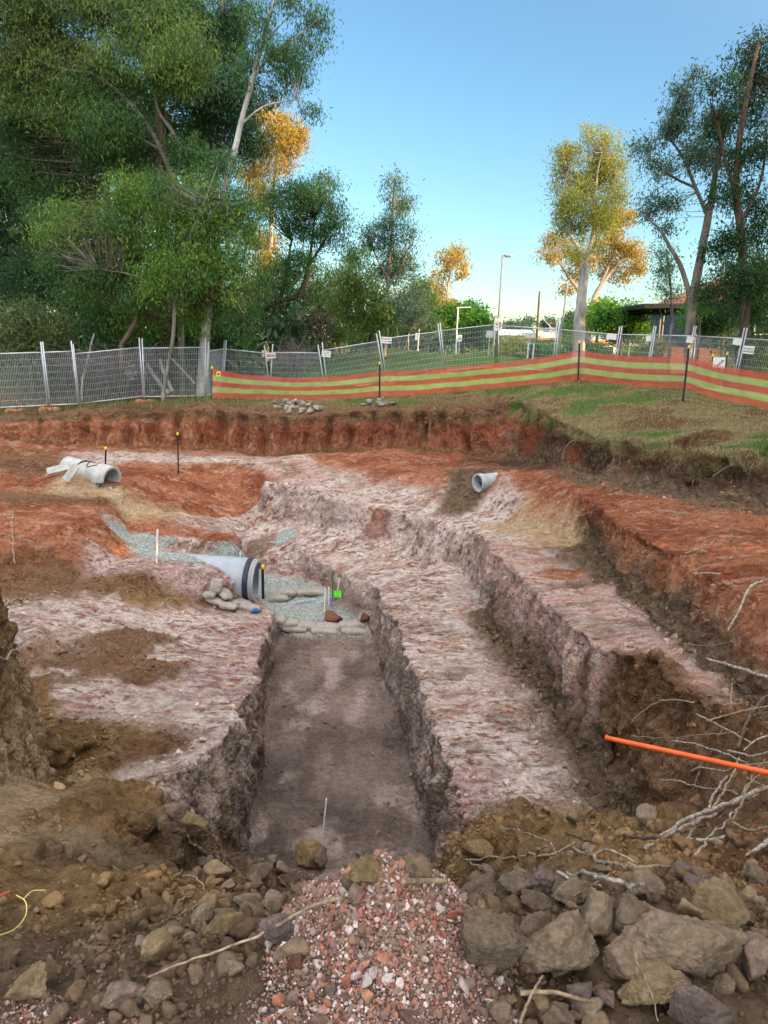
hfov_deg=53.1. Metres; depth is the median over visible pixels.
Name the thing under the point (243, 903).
clod
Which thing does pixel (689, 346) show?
stake
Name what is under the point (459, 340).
road sign
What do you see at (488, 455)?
grass
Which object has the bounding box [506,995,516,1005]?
clod
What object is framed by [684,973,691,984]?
clod
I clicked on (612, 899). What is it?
clod
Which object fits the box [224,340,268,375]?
fence
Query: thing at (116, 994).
rock
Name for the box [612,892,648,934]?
rock
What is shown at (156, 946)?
clod
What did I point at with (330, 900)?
stick
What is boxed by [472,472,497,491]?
stormwater pipe
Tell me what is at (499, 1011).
clod
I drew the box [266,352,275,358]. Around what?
site sign
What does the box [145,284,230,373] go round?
bush
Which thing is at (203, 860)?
clod
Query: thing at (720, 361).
notice board
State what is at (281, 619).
sandbag
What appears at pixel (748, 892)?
clod
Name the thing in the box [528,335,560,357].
shrub
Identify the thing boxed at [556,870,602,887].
root
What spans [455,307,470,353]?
pole
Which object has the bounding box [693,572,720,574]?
root
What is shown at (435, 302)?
gum tree
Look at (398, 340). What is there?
bush
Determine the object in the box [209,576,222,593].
sandbag
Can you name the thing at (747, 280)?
gum tree
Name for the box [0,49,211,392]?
gum tree
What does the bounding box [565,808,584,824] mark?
clod
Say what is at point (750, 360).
shrub
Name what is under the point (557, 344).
fence
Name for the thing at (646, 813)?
clod
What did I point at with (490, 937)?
rock
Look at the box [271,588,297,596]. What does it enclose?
sandbag
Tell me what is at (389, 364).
grass
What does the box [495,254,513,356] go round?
street lamp
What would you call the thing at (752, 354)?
fence
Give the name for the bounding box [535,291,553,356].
timber pole
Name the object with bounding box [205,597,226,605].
sandbag
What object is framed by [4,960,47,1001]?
rock
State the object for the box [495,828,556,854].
root
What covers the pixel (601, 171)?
gum tree
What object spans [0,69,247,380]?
gum tree
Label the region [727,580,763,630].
root
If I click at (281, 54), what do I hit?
gum tree
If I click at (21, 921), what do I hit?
strap
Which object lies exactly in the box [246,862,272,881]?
clod
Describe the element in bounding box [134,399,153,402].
fence block
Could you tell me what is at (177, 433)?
stake
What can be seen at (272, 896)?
clod
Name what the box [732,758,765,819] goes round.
branch
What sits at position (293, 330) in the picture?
bush
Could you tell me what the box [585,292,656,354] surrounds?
round tree
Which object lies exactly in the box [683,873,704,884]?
clod
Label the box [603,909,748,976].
rock
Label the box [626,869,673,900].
rock
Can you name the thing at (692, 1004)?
rock
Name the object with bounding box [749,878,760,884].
clod
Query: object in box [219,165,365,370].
gum tree
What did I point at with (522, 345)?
shrub
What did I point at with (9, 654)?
root
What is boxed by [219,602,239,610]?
sandbag
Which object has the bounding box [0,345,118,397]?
bush
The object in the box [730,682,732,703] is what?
branch
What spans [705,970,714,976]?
clod
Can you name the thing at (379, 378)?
stake
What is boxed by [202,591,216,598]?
sandbag
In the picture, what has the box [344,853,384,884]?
clod
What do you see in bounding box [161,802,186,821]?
clod
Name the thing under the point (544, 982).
clod
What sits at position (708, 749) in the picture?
branch
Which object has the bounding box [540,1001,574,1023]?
clod
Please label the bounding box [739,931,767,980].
rock
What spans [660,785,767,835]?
branch
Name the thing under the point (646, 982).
root
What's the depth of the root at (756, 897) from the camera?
2.47 m
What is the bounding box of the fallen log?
[146,359,173,394]
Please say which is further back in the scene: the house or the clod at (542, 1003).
the house
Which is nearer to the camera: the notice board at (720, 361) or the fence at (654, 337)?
the notice board at (720, 361)
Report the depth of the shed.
90.84 m
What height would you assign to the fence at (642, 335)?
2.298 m
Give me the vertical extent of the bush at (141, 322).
4.999 m
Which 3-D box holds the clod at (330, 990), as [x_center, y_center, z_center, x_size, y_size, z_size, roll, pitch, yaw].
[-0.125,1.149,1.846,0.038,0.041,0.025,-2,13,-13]
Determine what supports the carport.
on the ground at (576, 620)
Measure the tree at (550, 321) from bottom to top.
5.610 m
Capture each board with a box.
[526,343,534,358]
[712,352,728,366]
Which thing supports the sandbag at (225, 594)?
on the sandbag at (216, 601)
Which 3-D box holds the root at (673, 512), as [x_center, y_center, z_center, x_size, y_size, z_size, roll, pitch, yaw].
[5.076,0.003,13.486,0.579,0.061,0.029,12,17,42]
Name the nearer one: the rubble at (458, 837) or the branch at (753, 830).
the branch at (753, 830)
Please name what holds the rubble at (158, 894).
on the ground at (576, 620)
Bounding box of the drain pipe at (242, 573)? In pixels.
[186,554,262,600]
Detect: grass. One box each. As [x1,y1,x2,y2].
[0,387,240,415]
[2,409,764,484]
[167,379,767,465]
[185,348,764,394]
[540,350,767,372]
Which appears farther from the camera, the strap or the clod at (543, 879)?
the clod at (543, 879)
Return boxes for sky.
[0,0,767,345]
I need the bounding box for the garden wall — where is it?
[659,347,724,362]
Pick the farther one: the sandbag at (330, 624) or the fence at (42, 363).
the fence at (42, 363)
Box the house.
[648,278,767,363]
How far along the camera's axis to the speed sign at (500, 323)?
48.14 m
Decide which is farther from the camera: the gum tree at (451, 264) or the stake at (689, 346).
the gum tree at (451, 264)
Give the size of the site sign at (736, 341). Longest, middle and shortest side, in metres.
0.299 x 0.225 x 0.064 m
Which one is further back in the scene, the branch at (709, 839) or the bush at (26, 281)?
the bush at (26, 281)
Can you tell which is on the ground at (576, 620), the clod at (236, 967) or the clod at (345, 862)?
the clod at (236, 967)
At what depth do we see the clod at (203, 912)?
2.32 m
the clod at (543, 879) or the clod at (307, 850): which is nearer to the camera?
the clod at (543, 879)
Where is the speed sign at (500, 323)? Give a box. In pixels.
[494,319,502,329]
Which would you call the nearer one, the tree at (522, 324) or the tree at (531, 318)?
the tree at (522, 324)
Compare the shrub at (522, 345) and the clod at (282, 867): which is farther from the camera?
the shrub at (522, 345)
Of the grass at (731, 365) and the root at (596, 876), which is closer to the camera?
the root at (596, 876)
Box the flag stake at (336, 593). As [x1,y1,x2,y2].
[331,571,340,601]
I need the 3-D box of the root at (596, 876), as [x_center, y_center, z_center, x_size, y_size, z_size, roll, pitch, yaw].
[0.780,1.380,2.988,0.173,1.073,1.540,3,13,7]
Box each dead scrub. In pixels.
[8,333,192,401]
[237,324,332,377]
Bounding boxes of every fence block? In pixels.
[38,407,57,410]
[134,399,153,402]
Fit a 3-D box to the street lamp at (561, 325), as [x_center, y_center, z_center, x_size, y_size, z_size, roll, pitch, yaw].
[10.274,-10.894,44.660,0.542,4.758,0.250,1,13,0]
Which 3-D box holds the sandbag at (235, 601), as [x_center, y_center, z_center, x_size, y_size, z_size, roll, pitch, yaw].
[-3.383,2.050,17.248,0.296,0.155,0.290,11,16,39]
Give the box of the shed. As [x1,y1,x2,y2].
[494,329,533,352]
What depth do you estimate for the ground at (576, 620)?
12.45 m
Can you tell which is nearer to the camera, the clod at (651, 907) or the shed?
the clod at (651, 907)
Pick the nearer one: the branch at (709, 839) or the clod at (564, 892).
the clod at (564, 892)
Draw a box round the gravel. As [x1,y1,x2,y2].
[94,509,369,639]
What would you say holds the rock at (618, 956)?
on the ground at (576, 620)
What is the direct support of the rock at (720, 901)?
on the ground at (576, 620)
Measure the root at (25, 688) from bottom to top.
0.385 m
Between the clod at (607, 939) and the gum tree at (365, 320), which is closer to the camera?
the clod at (607, 939)
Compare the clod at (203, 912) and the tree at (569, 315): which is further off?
the tree at (569, 315)
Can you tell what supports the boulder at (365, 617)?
on the ground at (576, 620)
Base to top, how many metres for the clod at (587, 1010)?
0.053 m
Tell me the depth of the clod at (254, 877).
6.59 m
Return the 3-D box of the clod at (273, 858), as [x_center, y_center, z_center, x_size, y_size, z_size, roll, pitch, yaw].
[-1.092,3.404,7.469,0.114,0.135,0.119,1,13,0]
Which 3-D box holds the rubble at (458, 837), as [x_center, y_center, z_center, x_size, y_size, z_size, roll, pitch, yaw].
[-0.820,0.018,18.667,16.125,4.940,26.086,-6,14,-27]
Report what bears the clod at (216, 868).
on the ground at (576, 620)
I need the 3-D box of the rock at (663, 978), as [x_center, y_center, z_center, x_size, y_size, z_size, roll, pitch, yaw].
[0.672,1.211,1.954,0.146,0.106,0.131,-6,14,-29]
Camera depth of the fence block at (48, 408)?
27.48 m
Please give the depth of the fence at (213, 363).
29.65 m
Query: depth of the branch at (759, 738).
5.93 m
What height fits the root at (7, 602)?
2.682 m
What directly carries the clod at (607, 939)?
on the ground at (576, 620)
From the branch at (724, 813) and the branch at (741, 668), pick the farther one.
the branch at (741, 668)
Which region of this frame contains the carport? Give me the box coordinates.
[619,303,709,355]
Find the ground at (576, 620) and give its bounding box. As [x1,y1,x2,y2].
[0,336,767,1023]
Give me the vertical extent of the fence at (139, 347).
2.514 m
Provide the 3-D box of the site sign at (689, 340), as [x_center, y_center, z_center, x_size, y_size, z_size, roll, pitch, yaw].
[11.787,-6.638,29.641,0.235,0.235,0.064,12,16,19]
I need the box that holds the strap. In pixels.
[0,894,26,935]
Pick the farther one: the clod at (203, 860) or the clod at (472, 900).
the clod at (203, 860)
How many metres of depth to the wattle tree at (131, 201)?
27.68 m
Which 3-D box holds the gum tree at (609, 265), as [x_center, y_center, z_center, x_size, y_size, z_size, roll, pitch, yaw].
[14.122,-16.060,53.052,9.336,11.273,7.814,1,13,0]
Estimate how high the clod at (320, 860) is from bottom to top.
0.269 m
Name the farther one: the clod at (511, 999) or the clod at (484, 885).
the clod at (484, 885)
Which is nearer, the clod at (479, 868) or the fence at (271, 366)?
the clod at (479, 868)
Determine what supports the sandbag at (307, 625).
on the ground at (576, 620)
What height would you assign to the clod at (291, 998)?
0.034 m
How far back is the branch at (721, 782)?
5.04 m
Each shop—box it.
[523,328,561,353]
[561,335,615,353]
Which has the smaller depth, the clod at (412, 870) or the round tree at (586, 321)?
the clod at (412, 870)
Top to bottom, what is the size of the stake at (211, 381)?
1.445 m
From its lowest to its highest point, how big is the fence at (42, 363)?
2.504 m
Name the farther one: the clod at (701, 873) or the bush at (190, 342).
the bush at (190, 342)
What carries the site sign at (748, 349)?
attached to the fence at (752, 354)
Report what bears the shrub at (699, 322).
on the ground at (576, 620)
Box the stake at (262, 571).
[261,565,263,598]
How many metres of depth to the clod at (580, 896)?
2.52 m
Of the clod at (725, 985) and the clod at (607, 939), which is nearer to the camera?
the clod at (725, 985)
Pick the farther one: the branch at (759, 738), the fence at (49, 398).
the fence at (49, 398)
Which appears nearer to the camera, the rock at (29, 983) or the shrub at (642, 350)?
the rock at (29, 983)
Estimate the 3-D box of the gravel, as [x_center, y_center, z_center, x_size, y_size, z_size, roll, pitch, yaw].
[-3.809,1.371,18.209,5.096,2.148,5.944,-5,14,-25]
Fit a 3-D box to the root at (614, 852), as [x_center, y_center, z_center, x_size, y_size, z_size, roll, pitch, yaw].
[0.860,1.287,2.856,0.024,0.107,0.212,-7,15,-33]
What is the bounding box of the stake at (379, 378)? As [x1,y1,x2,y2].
[379,362,380,397]
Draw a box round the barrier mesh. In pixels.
[212,351,767,409]
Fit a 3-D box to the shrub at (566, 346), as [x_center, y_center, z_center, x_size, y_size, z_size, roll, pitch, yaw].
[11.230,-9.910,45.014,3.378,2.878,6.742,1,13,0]
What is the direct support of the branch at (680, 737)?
on the ground at (576, 620)
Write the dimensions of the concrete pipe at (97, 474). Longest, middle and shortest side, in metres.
1.950 x 0.868 x 0.720 m
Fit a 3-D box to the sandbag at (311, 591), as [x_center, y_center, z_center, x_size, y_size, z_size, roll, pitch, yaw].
[-1.693,1.956,18.809,0.762,0.192,0.326,0,12,6]
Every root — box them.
[0,533,35,542]
[0,630,47,661]
[2,656,9,683]
[4,597,33,606]
[11,511,14,563]
[22,684,36,715]
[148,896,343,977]
[162,901,201,921]
[178,874,204,900]
[400,878,447,883]
[464,845,547,860]
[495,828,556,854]
[519,975,543,1023]
[519,989,592,1003]
[533,841,575,857]
[549,856,645,888]
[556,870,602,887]
[565,832,660,842]
[570,846,670,869]
[573,870,616,896]
[591,848,638,864]
[616,602,661,617]
[630,946,658,1020]
[657,510,689,513]
[680,641,731,645]
[685,549,707,553]
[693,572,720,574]
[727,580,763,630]
[742,881,767,909]
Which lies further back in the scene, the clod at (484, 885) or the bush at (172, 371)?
the bush at (172, 371)
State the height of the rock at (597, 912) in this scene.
0.150 m
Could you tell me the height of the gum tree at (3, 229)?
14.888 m
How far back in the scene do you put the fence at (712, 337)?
28.83 m
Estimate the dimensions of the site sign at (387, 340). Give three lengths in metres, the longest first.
0.432 x 0.268 x 0.064 m
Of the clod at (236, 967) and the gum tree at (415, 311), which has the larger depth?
the gum tree at (415, 311)
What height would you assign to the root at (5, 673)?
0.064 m
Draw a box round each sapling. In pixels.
[81,333,136,400]
[641,239,685,356]
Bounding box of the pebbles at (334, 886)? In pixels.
[0,851,518,1023]
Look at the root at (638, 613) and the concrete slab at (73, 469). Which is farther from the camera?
the concrete slab at (73, 469)
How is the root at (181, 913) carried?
on the ground at (576, 620)
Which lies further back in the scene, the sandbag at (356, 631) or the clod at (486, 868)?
the sandbag at (356, 631)
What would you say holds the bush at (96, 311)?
on the ground at (576, 620)
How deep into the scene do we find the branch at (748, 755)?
5.64 m
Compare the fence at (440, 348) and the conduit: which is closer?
the conduit
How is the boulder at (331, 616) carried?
on the ground at (576, 620)
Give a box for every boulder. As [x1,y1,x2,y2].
[325,610,342,622]
[360,612,369,621]
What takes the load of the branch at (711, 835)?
on the ground at (576, 620)
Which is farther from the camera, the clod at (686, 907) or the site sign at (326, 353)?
the site sign at (326, 353)
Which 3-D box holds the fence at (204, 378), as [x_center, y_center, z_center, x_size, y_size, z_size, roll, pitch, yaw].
[-7.866,-5.411,28.954,2.368,2.307,0.072,-1,13,-10]
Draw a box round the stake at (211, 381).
[211,366,212,398]
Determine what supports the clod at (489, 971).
on the ground at (576, 620)
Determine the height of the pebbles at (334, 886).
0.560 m
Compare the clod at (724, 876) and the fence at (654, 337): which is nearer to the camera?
the clod at (724, 876)
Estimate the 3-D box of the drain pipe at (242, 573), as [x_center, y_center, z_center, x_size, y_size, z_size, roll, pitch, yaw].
[-3.825,1.568,18.059,1.795,1.094,1.094,3,13,7]
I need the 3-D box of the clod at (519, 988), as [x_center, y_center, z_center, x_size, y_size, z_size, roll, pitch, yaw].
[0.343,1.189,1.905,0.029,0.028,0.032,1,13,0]
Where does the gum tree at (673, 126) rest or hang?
on the ground at (576, 620)
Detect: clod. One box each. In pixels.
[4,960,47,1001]
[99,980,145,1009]
[140,927,173,964]
[142,981,173,1010]
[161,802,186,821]
[181,811,210,838]
[186,890,195,901]
[190,902,214,928]
[199,855,213,865]
[202,859,232,877]
[202,911,244,938]
[220,878,235,889]
[226,960,244,976]
[240,901,251,911]
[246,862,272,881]
[247,870,262,889]
[257,913,295,946]
[265,889,282,913]
[266,854,277,868]
[272,945,283,961]
[273,860,289,873]
[285,989,298,1006]
[286,953,302,969]
[294,837,326,868]
[313,845,327,869]
[324,984,336,997]
[342,858,357,867]
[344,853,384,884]
[355,850,363,856]
[404,861,424,877]
[460,871,495,901]
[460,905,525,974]
[461,839,493,862]
[466,895,477,906]
[477,862,482,872]
[477,900,485,908]
[481,963,497,979]
[482,863,497,881]
[488,987,498,999]
[488,1000,510,1023]
[498,870,531,895]
[503,978,513,988]
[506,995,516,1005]
[513,864,530,874]
[516,986,527,997]
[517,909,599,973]
[519,910,549,938]
[520,887,552,912]
[530,865,564,893]
[531,988,548,1013]
[536,978,546,984]
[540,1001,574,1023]
[550,876,593,905]
[550,970,567,978]
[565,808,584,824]
[565,981,592,1012]
[566,901,580,910]
[577,890,582,899]
[579,997,604,1021]
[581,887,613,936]
[591,863,612,873]
[593,987,614,1008]
[601,931,618,943]
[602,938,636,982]
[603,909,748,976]
[610,896,614,906]
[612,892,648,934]
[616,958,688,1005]
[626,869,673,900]
[636,803,656,825]
[642,900,657,910]
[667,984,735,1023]
[670,860,691,879]
[676,897,702,916]
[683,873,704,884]
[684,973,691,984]
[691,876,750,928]
[692,868,711,878]
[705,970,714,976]
[712,972,734,995]
[718,872,737,890]
[739,885,757,898]
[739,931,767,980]
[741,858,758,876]
[744,863,767,884]
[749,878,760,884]
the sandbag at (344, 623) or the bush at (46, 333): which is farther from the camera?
the bush at (46, 333)
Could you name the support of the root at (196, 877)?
on the ground at (576, 620)
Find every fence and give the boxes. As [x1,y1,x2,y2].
[0,342,48,407]
[42,341,78,407]
[72,337,143,404]
[141,337,205,398]
[205,340,224,396]
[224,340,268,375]
[270,344,323,377]
[321,333,382,376]
[379,324,443,370]
[439,316,495,367]
[497,317,557,362]
[555,321,620,354]
[617,326,654,355]
[651,326,694,356]
[689,326,744,367]
[738,328,767,371]
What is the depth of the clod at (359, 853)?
9.89 m
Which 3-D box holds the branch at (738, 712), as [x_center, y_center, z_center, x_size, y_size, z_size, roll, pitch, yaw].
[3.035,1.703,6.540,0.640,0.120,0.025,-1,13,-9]
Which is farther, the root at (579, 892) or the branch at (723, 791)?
the branch at (723, 791)
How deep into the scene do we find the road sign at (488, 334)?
56.46 m
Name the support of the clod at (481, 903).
on the ground at (576, 620)
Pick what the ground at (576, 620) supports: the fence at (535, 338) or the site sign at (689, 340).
the fence at (535, 338)
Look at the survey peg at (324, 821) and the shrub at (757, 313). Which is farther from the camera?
the shrub at (757, 313)
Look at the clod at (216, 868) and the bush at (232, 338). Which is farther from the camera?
the bush at (232, 338)
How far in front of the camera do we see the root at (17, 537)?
10.28 m
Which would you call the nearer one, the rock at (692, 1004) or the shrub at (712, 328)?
the rock at (692, 1004)
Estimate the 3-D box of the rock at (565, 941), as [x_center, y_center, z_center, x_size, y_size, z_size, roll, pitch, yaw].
[0.451,1.146,2.023,0.164,0.202,0.215,13,17,42]
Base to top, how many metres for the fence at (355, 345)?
2.543 m
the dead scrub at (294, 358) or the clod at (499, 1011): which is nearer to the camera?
the clod at (499, 1011)
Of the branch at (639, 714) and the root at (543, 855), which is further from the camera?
the branch at (639, 714)
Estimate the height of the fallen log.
1.441 m
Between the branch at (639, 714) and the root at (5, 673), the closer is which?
the root at (5, 673)
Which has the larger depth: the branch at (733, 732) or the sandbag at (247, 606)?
the sandbag at (247, 606)
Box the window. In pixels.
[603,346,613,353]
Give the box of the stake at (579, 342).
[577,341,580,379]
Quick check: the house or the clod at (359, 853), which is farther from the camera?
the house
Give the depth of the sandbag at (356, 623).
17.29 m
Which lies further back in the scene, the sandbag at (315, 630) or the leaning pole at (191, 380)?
the leaning pole at (191, 380)
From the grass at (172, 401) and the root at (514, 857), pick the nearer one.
the root at (514, 857)
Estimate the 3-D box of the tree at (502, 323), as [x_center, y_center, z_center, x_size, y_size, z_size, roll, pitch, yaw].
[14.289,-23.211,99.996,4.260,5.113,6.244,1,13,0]
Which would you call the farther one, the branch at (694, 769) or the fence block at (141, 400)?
the fence block at (141, 400)
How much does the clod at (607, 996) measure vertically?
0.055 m
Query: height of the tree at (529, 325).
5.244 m
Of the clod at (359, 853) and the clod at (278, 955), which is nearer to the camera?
the clod at (278, 955)
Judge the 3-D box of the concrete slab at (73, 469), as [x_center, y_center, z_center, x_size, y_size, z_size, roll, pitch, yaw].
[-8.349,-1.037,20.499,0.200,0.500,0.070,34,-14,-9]
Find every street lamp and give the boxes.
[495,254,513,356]
[556,282,567,354]
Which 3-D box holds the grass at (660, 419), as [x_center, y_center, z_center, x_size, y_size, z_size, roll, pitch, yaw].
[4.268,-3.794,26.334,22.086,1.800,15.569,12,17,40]
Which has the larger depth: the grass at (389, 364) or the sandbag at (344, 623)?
the grass at (389, 364)
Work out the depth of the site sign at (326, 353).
32.53 m
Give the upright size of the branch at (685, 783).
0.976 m
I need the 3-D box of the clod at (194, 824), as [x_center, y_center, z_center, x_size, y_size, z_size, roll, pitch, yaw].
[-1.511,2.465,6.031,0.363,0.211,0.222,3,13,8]
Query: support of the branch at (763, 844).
on the ground at (576, 620)
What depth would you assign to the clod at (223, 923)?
2.17 m
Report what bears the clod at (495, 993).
on the ground at (576, 620)
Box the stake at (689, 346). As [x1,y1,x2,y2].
[682,345,690,401]
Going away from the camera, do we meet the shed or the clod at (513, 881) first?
the clod at (513, 881)
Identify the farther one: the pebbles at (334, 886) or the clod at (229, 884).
the clod at (229, 884)
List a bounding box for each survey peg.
[156,529,158,562]
[321,798,326,844]
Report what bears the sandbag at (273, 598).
on the ground at (576, 620)
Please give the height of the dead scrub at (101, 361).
2.718 m
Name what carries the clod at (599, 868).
on the ground at (576, 620)
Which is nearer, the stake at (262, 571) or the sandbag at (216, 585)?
the sandbag at (216, 585)
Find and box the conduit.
[605,735,767,774]
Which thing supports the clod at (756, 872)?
on the ground at (576, 620)
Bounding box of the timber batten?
[258,569,261,594]
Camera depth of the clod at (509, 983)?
1.92 m
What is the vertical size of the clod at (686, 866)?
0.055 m
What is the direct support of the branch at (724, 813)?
on the ground at (576, 620)
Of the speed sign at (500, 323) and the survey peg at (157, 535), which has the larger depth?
the speed sign at (500, 323)
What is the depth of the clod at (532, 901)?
2.33 m
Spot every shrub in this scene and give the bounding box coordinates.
[305,295,352,358]
[488,331,533,357]
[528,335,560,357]
[548,319,610,353]
[620,331,682,356]
[663,285,720,359]
[674,297,749,356]
[696,232,767,363]
[703,326,767,371]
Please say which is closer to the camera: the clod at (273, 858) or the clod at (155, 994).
the clod at (155, 994)
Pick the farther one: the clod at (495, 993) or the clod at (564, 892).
the clod at (564, 892)
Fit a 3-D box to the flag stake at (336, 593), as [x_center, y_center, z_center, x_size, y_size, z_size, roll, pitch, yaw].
[-1.119,1.823,18.075,0.232,0.891,0.042,1,13,0]
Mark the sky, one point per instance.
(467, 98)
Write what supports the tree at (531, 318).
on the ground at (576, 620)
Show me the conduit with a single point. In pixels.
(694, 756)
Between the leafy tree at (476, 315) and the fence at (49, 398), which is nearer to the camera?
the fence at (49, 398)
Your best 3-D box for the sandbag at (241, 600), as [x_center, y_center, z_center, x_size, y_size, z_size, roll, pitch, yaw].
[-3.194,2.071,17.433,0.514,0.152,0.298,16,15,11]
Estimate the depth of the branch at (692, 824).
3.85 m
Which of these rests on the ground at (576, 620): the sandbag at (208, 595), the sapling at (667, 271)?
the sapling at (667, 271)
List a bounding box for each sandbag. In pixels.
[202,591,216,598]
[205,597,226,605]
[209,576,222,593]
[217,587,232,600]
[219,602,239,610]
[227,599,239,605]
[236,598,252,603]
[239,603,262,612]
[264,594,290,602]
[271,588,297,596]
[275,615,287,625]
[278,617,298,628]
[282,627,306,632]
[293,589,305,596]
[295,620,315,630]
[300,587,326,595]
[310,626,339,634]
[316,621,339,629]
[338,620,355,629]
[340,627,365,635]
[353,620,363,627]
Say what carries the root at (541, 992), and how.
on the ground at (576, 620)
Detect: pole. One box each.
[172,358,194,383]
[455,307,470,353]
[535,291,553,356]
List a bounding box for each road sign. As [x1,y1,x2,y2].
[457,335,461,353]
[486,331,493,353]
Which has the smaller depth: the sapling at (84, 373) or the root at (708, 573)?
the root at (708, 573)
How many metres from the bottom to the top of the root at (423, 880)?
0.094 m
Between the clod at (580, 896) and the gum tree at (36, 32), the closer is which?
the clod at (580, 896)
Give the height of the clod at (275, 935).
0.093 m
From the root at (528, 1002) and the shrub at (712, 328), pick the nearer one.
the root at (528, 1002)
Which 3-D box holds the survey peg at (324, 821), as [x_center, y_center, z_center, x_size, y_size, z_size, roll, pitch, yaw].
[-0.782,4.116,9.838,0.106,0.995,0.036,1,13,0]
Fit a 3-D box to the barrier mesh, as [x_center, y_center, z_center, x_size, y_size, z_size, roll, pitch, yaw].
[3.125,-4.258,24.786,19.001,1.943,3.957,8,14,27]
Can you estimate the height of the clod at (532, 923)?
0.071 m
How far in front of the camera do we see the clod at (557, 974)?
2.00 m
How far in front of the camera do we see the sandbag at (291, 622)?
17.21 m
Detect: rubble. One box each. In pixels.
[0,395,767,895]
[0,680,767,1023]
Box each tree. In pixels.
[0,0,242,391]
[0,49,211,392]
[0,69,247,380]
[0,71,110,380]
[4,155,288,400]
[10,129,282,399]
[145,0,281,385]
[197,0,343,397]
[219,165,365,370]
[232,99,316,363]
[253,249,354,353]
[321,236,405,360]
[351,163,444,356]
[392,270,448,351]
[419,238,476,352]
[426,292,502,355]
[490,315,510,329]
[503,315,532,329]
[519,318,534,331]
[521,313,536,325]
[529,189,657,350]
[533,114,640,351]
[535,313,560,331]
[555,305,574,328]
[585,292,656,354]
[585,295,609,343]
[617,57,749,358]
[679,20,767,369]
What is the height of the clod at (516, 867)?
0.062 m
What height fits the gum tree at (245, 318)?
9.638 m
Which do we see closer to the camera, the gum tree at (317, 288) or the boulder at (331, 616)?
the boulder at (331, 616)
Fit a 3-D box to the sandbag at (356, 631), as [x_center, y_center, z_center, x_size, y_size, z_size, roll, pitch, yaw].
[-0.646,2.674,17.255,0.669,0.184,0.370,3,13,2]
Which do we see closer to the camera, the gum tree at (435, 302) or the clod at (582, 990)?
the clod at (582, 990)
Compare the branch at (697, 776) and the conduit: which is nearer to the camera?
the conduit
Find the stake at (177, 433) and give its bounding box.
[176,432,178,473]
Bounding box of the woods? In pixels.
[0,34,458,385]
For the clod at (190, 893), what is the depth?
2.60 m
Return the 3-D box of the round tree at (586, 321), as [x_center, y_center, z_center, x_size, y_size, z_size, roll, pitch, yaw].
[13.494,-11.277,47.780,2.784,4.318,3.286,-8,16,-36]
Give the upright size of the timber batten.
0.952 m
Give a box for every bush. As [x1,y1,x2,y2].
[0,227,82,371]
[0,281,98,398]
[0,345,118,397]
[37,276,149,388]
[79,287,179,390]
[80,339,209,392]
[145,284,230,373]
[199,271,295,372]
[256,300,329,366]
[308,295,375,355]
[344,301,442,351]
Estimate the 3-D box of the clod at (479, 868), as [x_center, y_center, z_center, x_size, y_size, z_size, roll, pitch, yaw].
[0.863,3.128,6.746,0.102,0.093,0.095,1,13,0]
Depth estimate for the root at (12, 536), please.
10.23 m
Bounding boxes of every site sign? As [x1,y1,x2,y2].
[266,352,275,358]
[321,350,330,357]
[381,337,391,343]
[606,333,616,339]
[686,336,693,342]
[732,338,742,345]
[743,345,754,353]
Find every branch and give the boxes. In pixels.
[630,699,694,723]
[631,732,729,738]
[643,793,760,849]
[658,779,737,794]
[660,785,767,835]
[672,740,746,763]
[686,835,724,841]
[687,775,728,836]
[689,762,767,772]
[694,761,703,784]
[694,785,749,855]
[696,713,750,742]
[705,657,767,679]
[706,705,767,720]
[711,757,739,807]
[719,767,764,818]
[727,749,767,756]
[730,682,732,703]
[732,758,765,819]
[732,821,767,831]
[737,694,767,748]
[744,735,767,750]
[745,838,767,855]
[746,777,764,786]
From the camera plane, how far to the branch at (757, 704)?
6.44 m
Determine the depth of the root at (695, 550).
10.60 m
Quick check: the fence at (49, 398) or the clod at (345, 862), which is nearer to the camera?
the clod at (345, 862)
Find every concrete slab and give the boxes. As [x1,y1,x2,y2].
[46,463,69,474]
[62,464,79,482]
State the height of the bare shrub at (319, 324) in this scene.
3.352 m
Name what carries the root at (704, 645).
on the ground at (576, 620)
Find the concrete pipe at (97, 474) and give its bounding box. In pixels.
[59,456,120,488]
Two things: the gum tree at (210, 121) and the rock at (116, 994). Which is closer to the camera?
the rock at (116, 994)
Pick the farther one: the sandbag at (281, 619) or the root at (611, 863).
the sandbag at (281, 619)
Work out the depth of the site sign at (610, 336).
32.03 m
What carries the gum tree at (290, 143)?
on the ground at (576, 620)
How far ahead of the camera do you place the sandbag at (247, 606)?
17.03 m
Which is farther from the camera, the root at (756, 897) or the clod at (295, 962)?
the root at (756, 897)
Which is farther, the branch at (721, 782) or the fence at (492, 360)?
the fence at (492, 360)

